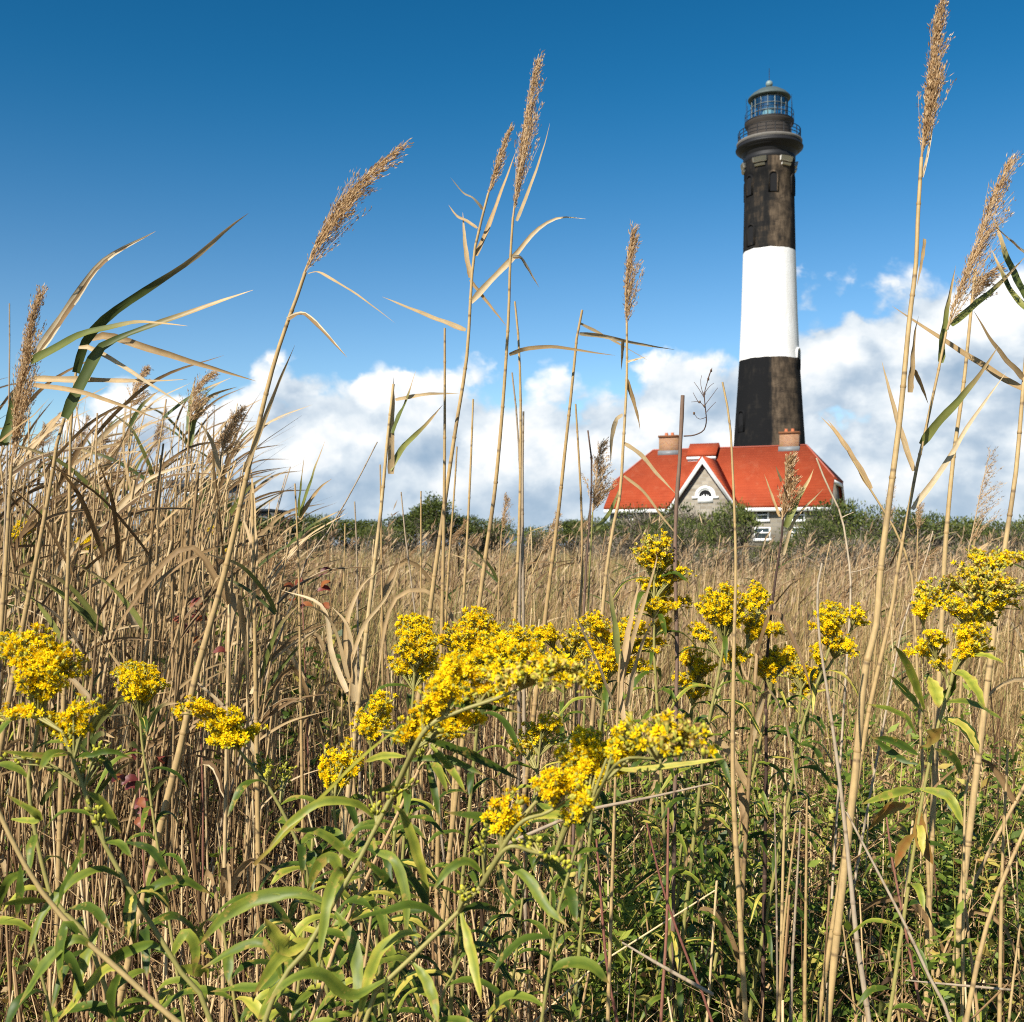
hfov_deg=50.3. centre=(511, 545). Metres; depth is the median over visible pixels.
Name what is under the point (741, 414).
window
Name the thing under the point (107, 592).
reed
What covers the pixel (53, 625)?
reed
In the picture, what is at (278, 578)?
reed
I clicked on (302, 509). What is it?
reed
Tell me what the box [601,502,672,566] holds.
shrub
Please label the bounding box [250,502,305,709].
reed
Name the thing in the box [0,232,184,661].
reed
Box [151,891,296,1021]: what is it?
goldenrod
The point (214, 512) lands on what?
reed
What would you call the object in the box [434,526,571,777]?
reed
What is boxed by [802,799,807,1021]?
dry cane
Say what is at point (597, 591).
reed
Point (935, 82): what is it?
reed
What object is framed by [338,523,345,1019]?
dry cane
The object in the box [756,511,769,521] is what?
window
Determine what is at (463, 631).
reed
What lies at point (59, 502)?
reed
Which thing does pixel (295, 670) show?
reed
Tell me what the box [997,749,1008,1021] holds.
dry cane
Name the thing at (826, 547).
reed
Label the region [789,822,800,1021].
dry cane
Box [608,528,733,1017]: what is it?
goldenrod
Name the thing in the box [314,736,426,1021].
goldenrod
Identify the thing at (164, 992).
goldenrod
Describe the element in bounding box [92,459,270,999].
reed
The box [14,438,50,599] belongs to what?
reed
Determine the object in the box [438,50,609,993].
reed
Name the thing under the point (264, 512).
flat roofed building
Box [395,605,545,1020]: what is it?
goldenrod
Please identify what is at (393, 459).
reed
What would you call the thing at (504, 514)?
reed
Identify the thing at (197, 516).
reed
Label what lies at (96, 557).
reed
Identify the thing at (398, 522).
tree
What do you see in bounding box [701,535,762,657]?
reed
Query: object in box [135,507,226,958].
reed
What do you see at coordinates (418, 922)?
goldenrod
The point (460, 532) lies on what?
reed
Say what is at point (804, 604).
reed
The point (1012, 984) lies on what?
dry cane
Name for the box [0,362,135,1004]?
reed
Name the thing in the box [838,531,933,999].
dead twig
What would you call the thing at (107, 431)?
reed
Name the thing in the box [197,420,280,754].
reed
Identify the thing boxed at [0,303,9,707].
dry cane
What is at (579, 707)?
dry cane
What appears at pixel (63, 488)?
reed
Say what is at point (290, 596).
reed
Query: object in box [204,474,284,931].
reed
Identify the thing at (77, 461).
reed
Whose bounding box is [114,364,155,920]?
reed
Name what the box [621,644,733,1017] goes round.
goldenrod
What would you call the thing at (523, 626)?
dry cane
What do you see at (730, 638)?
reed
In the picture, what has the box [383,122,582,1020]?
reed
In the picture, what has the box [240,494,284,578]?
reed
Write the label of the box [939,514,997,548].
shrub
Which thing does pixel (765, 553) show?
shrub
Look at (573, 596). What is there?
reed
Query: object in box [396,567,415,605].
reed
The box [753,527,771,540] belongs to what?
window
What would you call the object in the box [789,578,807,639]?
reed
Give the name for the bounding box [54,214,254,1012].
reed
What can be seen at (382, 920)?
goldenrod
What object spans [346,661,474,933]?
reed
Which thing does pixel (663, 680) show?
meadow grass
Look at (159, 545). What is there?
reed
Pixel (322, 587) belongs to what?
red leaved plant
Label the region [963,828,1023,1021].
dry cane
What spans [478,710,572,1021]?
goldenrod
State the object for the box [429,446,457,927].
dry cane
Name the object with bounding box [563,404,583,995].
dry cane
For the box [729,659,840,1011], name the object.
goldenrod
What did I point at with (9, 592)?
reed
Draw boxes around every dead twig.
[816,458,876,991]
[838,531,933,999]
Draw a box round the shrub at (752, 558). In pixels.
[682,544,783,577]
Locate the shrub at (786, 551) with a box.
[753,540,806,570]
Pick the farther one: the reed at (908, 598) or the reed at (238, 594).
the reed at (908, 598)
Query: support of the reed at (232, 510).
on the ground at (474, 780)
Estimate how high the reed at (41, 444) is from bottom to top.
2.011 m
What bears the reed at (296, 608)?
on the ground at (474, 780)
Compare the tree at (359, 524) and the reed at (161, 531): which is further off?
the tree at (359, 524)
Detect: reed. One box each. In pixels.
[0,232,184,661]
[0,290,251,761]
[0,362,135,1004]
[0,373,40,617]
[0,402,151,881]
[0,421,48,628]
[0,444,110,760]
[0,446,61,800]
[0,448,41,632]
[0,449,26,573]
[0,453,175,1021]
[0,474,91,772]
[0,479,135,988]
[0,481,66,982]
[0,483,43,680]
[0,488,73,951]
[0,522,185,977]
[0,544,56,551]
[0,599,38,900]
[0,639,25,775]
[1,403,50,608]
[1,410,88,687]
[1,467,124,1002]
[1,473,63,723]
[1,707,48,788]
[4,391,179,880]
[7,356,220,1021]
[9,403,212,911]
[10,433,43,619]
[11,445,39,614]
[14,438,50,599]
[15,411,65,537]
[16,550,105,1019]
[19,506,79,837]
[22,422,79,538]
[23,531,84,802]
[25,459,132,816]
[26,443,238,1014]
[26,447,122,632]
[26,464,165,1021]
[27,387,117,636]
[29,415,120,574]
[38,441,141,621]
[41,415,145,605]
[47,430,101,603]
[48,429,145,931]
[51,378,229,907]
[51,407,137,556]
[53,403,111,603]
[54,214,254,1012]
[55,428,98,636]
[57,437,140,636]
[60,431,133,615]
[63,426,143,591]
[66,419,143,623]
[69,451,145,703]
[73,420,148,592]
[76,405,174,672]
[81,449,122,607]
[90,466,149,864]
[91,420,170,777]
[92,415,177,589]
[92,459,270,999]
[95,444,208,874]
[96,419,170,628]
[97,461,202,972]
[101,418,165,758]
[102,545,288,1021]
[107,419,148,681]
[110,408,171,578]
[110,435,180,670]
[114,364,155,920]
[114,451,181,685]
[117,138,413,1010]
[118,523,250,953]
[120,409,238,743]
[122,383,256,629]
[123,383,202,567]
[131,448,182,633]
[133,388,241,731]
[133,464,241,869]
[134,481,247,1021]
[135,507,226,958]
[138,458,178,654]
[139,400,207,658]
[145,407,209,629]
[151,436,232,713]
[151,510,376,1010]
[153,422,238,726]
[157,419,200,579]
[157,464,200,697]
[158,431,211,653]
[169,369,235,845]
[171,507,263,1003]
[174,422,223,790]
[176,402,233,578]
[177,538,307,986]
[179,425,275,582]
[184,437,249,698]
[189,398,272,634]
[189,461,216,642]
[189,515,288,860]
[193,397,277,656]
[196,405,248,999]
[196,427,286,696]
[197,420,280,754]
[197,497,245,558]
[197,505,259,772]
[198,416,219,645]
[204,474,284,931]
[217,406,307,629]
[217,518,307,700]
[219,436,267,559]
[219,533,313,750]
[220,534,287,685]
[222,475,285,771]
[222,585,261,808]
[224,543,296,980]
[227,503,324,844]
[229,476,259,540]
[231,638,389,1015]
[235,470,261,990]
[235,540,313,890]
[238,527,276,629]
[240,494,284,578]
[240,539,305,938]
[240,590,303,928]
[243,555,275,709]
[246,513,354,1021]
[247,470,297,499]
[247,525,332,643]
[249,467,294,637]
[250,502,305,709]
[250,542,315,712]
[257,516,301,661]
[260,571,340,692]
[261,521,302,623]
[266,577,295,644]
[267,557,346,860]
[269,551,326,656]
[271,533,321,704]
[275,555,315,665]
[277,537,331,719]
[278,624,316,800]
[281,607,384,795]
[283,551,402,1010]
[289,503,340,629]
[294,442,330,1020]
[320,563,352,679]
[326,374,458,1014]
[331,548,362,639]
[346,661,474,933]
[347,564,379,685]
[367,534,419,666]
[376,588,514,1012]
[379,558,439,968]
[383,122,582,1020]
[395,546,419,600]
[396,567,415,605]
[399,519,490,651]
[417,548,456,612]
[419,544,470,639]
[433,599,494,692]
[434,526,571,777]
[434,556,461,665]
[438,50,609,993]
[457,533,481,602]
[468,549,514,623]
[484,511,562,799]
[489,492,513,859]
[496,565,537,625]
[504,310,673,1019]
[505,581,579,716]
[525,534,573,587]
[530,527,580,759]
[539,515,593,616]
[562,555,660,1021]
[566,221,683,1021]
[566,555,579,622]
[576,565,622,633]
[577,437,618,935]
[578,570,644,633]
[588,531,605,704]
[594,532,632,611]
[598,552,645,616]
[637,581,682,802]
[643,610,813,1018]
[699,573,762,679]
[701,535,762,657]
[701,643,763,759]
[719,606,762,779]
[727,556,817,699]
[757,571,807,685]
[760,450,820,1021]
[765,549,802,652]
[782,580,804,679]
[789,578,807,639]
[795,583,826,638]
[803,541,854,817]
[803,542,830,619]
[807,578,830,629]
[816,150,1023,1021]
[821,417,935,1021]
[823,0,956,1021]
[834,575,871,694]
[836,677,1023,1020]
[861,539,912,628]
[864,480,898,816]
[866,553,928,708]
[880,546,942,688]
[880,572,932,775]
[892,220,1023,1021]
[905,532,952,586]
[907,494,925,803]
[923,262,1007,1021]
[924,613,953,694]
[925,572,964,670]
[939,614,982,757]
[951,446,1005,872]
[961,536,1011,704]
[967,627,1018,697]
[988,556,1023,737]
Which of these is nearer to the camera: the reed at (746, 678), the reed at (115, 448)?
the reed at (746, 678)
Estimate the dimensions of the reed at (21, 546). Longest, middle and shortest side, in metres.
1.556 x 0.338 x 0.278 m
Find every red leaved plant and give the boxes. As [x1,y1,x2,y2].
[112,749,164,1021]
[173,597,224,1016]
[284,567,330,849]
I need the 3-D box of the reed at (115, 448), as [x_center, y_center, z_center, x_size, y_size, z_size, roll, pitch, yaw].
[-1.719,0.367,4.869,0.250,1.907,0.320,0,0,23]
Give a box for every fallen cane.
[507,782,712,845]
[622,942,713,995]
[905,980,1010,990]
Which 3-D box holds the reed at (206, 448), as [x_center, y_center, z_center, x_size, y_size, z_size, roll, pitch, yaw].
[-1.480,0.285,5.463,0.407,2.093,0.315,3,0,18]
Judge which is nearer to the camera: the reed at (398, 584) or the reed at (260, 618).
the reed at (260, 618)
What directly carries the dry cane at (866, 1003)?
on the ground at (474, 780)
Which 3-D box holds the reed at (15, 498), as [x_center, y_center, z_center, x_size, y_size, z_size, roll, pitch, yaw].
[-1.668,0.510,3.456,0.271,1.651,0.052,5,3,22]
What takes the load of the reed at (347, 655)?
on the ground at (474, 780)
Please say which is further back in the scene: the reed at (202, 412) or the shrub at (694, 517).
the shrub at (694, 517)
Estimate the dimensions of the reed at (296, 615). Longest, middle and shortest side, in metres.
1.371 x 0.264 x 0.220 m
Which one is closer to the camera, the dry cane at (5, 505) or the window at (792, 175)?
the dry cane at (5, 505)
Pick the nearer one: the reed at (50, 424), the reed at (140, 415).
the reed at (50, 424)
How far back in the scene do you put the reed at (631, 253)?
2.30 m
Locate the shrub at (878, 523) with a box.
[831,502,942,551]
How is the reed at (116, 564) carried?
on the ground at (474, 780)
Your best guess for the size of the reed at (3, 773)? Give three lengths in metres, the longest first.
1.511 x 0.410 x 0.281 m
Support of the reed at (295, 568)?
on the ground at (474, 780)
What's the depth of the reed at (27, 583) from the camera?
3.48 m
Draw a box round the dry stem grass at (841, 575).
[221,499,1023,811]
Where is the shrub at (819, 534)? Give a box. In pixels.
[775,516,853,571]
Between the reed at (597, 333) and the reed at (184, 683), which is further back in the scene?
the reed at (184, 683)
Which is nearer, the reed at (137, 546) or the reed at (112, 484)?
the reed at (137, 546)
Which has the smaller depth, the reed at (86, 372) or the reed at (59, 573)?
the reed at (86, 372)
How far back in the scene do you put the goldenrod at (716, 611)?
2.00 m
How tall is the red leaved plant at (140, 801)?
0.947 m
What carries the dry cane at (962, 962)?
on the ground at (474, 780)
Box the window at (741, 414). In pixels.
[738,410,745,431]
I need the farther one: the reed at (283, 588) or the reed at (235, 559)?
the reed at (283, 588)
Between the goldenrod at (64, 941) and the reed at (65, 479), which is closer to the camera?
the goldenrod at (64, 941)
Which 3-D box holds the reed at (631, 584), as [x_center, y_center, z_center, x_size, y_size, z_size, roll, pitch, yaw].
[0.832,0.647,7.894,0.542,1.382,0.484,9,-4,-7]
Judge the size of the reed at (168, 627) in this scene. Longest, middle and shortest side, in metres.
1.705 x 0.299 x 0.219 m
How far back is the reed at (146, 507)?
6.92 m
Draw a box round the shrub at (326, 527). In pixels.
[295,513,340,557]
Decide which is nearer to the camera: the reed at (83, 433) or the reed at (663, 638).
the reed at (663, 638)
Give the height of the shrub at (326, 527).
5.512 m
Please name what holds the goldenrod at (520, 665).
on the ground at (474, 780)
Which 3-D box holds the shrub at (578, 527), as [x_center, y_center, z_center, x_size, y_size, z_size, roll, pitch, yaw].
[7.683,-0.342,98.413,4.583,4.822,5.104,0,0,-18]
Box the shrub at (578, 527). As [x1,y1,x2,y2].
[571,516,609,557]
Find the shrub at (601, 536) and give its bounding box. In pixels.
[580,518,626,563]
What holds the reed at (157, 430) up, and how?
on the ground at (474, 780)
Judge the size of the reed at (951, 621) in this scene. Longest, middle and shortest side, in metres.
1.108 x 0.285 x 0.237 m
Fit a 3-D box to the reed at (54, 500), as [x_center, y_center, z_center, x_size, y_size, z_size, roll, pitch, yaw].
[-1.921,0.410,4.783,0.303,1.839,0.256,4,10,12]
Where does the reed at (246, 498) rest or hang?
on the ground at (474, 780)
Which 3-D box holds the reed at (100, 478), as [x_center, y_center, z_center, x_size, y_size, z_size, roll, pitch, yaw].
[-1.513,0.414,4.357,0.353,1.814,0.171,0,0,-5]
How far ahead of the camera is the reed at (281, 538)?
3.97 m
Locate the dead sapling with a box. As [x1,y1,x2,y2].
[670,368,716,1019]
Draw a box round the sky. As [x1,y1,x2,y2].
[0,0,1023,545]
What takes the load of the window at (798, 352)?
in the lighthouse
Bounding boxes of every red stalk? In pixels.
[595,839,618,1021]
[646,823,713,1021]
[659,808,669,1021]
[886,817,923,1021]
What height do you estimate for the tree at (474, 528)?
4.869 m
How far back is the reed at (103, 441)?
7.44 m
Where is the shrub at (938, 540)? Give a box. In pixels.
[889,509,974,569]
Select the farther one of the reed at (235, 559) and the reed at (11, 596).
the reed at (235, 559)
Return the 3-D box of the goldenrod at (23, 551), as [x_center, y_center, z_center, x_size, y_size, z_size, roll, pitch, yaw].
[-1.500,0.618,3.402,0.218,1.403,0.169,0,0,0]
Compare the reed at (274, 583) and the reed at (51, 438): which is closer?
the reed at (274, 583)
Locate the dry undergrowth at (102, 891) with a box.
[0,593,1023,1021]
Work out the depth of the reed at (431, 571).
9.65 m
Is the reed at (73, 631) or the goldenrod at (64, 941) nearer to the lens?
the goldenrod at (64, 941)
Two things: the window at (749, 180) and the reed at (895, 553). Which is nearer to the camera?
the reed at (895, 553)
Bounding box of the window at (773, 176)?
[768,170,778,190]
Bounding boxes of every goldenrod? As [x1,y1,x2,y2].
[0,622,168,1021]
[0,692,213,1021]
[0,795,181,1021]
[0,916,124,1021]
[4,520,56,871]
[55,535,114,946]
[94,658,222,1021]
[104,911,209,1021]
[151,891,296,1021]
[171,694,363,1018]
[198,634,597,1021]
[244,826,353,1021]
[266,766,595,1021]
[280,726,464,1021]
[309,895,412,1021]
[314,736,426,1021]
[325,792,447,1021]
[330,612,465,1021]
[344,689,404,1020]
[387,941,518,1021]
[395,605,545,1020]
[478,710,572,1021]
[485,708,724,1021]
[497,643,606,965]
[526,609,670,1021]
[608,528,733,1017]
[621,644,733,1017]
[627,579,786,1021]
[684,644,803,1021]
[722,599,871,1018]
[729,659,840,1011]
[846,545,1023,1021]
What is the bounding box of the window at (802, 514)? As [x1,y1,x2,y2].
[792,511,805,521]
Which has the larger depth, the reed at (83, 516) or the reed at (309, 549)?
the reed at (309, 549)
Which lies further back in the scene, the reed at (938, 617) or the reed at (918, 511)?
the reed at (938, 617)
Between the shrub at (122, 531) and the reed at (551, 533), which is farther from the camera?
the shrub at (122, 531)
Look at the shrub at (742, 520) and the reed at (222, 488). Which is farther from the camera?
the shrub at (742, 520)
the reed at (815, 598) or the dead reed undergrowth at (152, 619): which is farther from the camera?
the reed at (815, 598)
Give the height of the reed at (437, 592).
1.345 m
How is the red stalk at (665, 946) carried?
on the ground at (474, 780)
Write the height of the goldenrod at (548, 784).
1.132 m
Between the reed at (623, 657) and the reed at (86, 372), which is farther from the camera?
the reed at (86, 372)
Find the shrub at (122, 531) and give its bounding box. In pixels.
[72,514,143,551]
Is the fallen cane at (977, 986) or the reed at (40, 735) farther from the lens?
the reed at (40, 735)
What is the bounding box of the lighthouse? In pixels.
[734,68,804,445]
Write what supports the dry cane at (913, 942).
on the ground at (474, 780)
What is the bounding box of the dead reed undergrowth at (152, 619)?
[0,391,372,1021]
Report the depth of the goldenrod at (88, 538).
3.00 m
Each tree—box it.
[135,506,187,553]
[186,485,246,546]
[226,513,293,551]
[278,513,327,553]
[327,517,387,557]
[369,513,426,557]
[404,490,460,556]
[427,514,493,554]
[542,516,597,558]
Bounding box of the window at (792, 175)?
[791,173,794,195]
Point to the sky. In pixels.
(122, 122)
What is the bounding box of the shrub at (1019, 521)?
[1002,514,1023,540]
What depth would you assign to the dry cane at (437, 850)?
2.30 m
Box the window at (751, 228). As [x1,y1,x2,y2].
[747,223,755,246]
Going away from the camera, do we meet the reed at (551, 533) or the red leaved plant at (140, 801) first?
the red leaved plant at (140, 801)
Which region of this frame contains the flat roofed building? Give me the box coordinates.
[167,480,290,545]
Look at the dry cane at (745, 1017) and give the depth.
1.75 m
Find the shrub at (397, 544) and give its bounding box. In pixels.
[351,522,419,556]
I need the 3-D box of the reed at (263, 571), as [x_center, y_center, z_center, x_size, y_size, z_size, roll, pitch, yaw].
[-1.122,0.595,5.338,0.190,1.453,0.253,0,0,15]
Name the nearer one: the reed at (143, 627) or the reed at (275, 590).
the reed at (143, 627)
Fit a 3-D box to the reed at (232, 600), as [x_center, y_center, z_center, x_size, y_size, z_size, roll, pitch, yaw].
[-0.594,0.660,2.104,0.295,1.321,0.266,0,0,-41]
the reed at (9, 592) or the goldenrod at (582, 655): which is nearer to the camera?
the goldenrod at (582, 655)
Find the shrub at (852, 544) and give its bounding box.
[793,531,911,577]
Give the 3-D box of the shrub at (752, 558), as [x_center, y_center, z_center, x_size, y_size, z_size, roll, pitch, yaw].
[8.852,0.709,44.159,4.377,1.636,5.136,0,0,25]
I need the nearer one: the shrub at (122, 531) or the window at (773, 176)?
the shrub at (122, 531)
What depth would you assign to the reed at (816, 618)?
4.91 m
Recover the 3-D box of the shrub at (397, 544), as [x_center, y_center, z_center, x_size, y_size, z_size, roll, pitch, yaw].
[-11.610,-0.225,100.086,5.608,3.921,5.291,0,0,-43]
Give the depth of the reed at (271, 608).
2.65 m
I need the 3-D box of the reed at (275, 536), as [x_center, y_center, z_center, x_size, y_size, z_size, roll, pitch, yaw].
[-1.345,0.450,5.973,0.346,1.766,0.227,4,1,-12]
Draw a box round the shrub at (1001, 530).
[957,518,1023,551]
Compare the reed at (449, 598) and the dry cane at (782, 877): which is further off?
the reed at (449, 598)
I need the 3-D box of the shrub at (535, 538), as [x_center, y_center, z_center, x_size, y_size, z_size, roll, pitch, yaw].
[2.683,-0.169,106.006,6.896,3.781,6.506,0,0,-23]
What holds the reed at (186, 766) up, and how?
on the ground at (474, 780)
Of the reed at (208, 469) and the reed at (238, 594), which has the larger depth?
the reed at (208, 469)
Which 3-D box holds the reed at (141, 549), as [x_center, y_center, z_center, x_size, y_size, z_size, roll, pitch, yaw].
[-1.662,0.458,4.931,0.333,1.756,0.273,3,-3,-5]
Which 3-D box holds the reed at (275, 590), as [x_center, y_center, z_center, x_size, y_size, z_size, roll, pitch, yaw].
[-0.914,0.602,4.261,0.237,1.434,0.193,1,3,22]
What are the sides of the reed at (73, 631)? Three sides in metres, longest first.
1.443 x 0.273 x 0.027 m
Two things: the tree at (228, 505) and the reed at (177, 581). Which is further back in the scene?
the tree at (228, 505)
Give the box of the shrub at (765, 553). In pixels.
[743,540,795,570]
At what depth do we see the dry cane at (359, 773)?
2.90 m
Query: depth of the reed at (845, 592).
5.86 m
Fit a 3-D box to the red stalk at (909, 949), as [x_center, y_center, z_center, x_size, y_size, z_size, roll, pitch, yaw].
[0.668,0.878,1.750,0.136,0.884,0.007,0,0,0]
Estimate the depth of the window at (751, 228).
132.22 m
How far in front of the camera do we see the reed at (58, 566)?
2.76 m
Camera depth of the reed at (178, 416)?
6.69 m
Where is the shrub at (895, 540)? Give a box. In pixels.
[864,528,949,575]
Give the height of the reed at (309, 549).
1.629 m
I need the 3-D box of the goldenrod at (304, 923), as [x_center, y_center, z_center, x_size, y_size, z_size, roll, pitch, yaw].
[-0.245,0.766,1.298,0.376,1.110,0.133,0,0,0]
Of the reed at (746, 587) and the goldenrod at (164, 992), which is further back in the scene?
the reed at (746, 587)
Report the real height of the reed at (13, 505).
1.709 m
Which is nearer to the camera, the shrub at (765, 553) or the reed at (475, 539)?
the reed at (475, 539)
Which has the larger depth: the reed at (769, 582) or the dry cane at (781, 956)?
the reed at (769, 582)
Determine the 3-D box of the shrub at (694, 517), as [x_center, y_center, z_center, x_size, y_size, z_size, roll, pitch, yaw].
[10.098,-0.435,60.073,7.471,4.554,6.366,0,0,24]
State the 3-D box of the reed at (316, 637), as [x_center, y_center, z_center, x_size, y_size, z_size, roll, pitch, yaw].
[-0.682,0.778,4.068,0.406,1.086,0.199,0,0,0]
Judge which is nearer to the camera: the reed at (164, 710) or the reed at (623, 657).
the reed at (623, 657)
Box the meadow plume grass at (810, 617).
[12,548,1023,656]
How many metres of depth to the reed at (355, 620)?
5.52 m
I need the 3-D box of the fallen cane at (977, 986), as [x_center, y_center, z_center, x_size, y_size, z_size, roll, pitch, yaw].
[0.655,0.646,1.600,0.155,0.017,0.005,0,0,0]
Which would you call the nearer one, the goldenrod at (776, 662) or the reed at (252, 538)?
the goldenrod at (776, 662)
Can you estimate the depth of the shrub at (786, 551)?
55.42 m
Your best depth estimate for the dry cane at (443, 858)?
2.70 m
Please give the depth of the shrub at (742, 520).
56.01 m
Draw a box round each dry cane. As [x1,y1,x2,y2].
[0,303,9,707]
[197,442,377,925]
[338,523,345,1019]
[354,501,362,905]
[380,464,385,906]
[400,492,455,1014]
[419,491,422,965]
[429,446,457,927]
[434,328,445,943]
[443,399,473,1002]
[500,301,521,1019]
[511,372,521,988]
[521,411,527,1021]
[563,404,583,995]
[568,430,591,956]
[722,382,748,1021]
[774,808,778,1021]
[777,819,796,1021]
[779,797,785,1021]
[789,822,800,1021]
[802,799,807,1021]
[816,563,871,1021]
[842,925,857,1021]
[846,812,951,1021]
[887,951,900,1021]
[960,758,972,1021]
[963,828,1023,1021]
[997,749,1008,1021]
[1007,924,1020,1021]
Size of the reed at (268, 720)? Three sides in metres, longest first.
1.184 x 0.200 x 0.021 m
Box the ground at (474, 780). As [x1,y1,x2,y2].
[0,546,1023,1021]
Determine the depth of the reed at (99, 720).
2.54 m
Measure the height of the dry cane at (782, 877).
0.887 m
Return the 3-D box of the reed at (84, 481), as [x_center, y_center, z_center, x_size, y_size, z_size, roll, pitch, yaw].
[-1.262,0.456,3.098,0.572,1.733,0.520,3,-3,36]
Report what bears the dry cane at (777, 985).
on the ground at (474, 780)
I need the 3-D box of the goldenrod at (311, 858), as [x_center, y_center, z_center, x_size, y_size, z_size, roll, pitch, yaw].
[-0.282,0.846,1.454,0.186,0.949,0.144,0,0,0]
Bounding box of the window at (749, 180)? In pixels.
[746,174,752,196]
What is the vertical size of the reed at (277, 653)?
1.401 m
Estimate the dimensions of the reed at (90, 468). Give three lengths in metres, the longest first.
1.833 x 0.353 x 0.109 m
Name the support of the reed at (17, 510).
on the ground at (474, 780)
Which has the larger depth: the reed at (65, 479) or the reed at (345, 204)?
the reed at (65, 479)
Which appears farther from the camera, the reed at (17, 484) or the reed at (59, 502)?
the reed at (17, 484)
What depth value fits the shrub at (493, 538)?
110.03 m
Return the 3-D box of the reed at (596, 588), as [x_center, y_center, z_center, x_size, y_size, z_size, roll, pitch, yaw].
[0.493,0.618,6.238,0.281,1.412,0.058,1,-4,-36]
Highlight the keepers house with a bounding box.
[604,429,844,551]
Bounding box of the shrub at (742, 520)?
[690,498,763,554]
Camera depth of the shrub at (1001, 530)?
54.52 m
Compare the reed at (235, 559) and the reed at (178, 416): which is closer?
the reed at (235, 559)
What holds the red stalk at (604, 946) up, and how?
on the ground at (474, 780)
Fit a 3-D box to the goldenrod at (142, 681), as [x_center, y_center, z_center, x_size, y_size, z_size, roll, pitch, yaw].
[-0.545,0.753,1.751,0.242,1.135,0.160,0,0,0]
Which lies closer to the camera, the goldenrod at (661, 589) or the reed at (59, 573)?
the goldenrod at (661, 589)
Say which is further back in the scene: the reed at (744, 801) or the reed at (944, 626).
the reed at (944, 626)
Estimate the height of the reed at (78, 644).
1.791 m
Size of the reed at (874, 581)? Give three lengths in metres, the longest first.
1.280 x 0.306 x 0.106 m
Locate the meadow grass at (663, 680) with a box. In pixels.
[3,536,1023,862]
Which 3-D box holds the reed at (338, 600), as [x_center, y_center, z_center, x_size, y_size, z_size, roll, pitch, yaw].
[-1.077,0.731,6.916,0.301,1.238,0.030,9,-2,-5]
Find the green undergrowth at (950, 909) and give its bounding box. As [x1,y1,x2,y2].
[0,571,1023,1021]
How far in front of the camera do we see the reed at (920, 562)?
5.92 m
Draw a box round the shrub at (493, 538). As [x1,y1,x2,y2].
[468,515,516,555]
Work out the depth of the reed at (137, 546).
5.43 m
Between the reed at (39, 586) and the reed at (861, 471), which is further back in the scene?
the reed at (39, 586)
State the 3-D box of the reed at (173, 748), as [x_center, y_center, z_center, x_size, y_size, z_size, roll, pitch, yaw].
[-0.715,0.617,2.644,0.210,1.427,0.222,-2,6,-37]
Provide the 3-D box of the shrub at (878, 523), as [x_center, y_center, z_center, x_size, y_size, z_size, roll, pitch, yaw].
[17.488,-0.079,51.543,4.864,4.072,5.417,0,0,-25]
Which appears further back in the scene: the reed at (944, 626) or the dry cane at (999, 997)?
the reed at (944, 626)
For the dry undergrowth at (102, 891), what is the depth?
2.87 m
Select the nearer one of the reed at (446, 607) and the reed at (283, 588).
the reed at (446, 607)
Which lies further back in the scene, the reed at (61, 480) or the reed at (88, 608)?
the reed at (61, 480)
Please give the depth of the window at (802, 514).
102.55 m
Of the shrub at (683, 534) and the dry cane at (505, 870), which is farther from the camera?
the shrub at (683, 534)
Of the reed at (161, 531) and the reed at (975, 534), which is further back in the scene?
the reed at (161, 531)
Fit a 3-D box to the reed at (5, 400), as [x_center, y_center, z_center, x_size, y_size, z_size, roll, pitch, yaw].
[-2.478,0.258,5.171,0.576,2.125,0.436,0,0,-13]
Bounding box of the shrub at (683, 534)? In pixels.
[635,515,723,568]
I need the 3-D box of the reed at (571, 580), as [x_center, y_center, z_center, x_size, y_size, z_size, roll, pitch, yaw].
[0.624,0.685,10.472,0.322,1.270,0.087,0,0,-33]
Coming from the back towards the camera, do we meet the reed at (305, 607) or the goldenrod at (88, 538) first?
the reed at (305, 607)
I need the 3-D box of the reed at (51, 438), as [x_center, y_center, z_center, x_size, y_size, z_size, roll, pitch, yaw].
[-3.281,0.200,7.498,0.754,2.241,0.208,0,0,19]
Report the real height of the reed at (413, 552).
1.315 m
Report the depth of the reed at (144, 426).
6.51 m
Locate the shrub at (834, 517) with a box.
[779,495,871,570]
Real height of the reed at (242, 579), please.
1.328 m
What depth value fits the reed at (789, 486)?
2.10 m
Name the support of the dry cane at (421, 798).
on the ground at (474, 780)
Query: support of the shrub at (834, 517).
on the ground at (474, 780)
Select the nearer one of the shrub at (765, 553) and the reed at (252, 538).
the reed at (252, 538)
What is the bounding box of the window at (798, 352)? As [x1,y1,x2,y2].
[796,347,800,369]
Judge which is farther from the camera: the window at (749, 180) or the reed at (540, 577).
the window at (749, 180)
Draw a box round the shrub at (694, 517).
[637,499,749,567]
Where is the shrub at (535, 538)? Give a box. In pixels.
[503,525,570,557]
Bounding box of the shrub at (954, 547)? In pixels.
[933,536,1023,576]
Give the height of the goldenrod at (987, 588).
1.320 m
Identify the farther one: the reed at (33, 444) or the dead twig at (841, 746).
the reed at (33, 444)
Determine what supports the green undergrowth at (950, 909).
on the ground at (474, 780)
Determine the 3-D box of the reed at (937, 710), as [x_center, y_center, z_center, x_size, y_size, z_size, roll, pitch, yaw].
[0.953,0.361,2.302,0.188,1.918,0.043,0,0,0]
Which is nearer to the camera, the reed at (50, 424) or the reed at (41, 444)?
the reed at (50, 424)

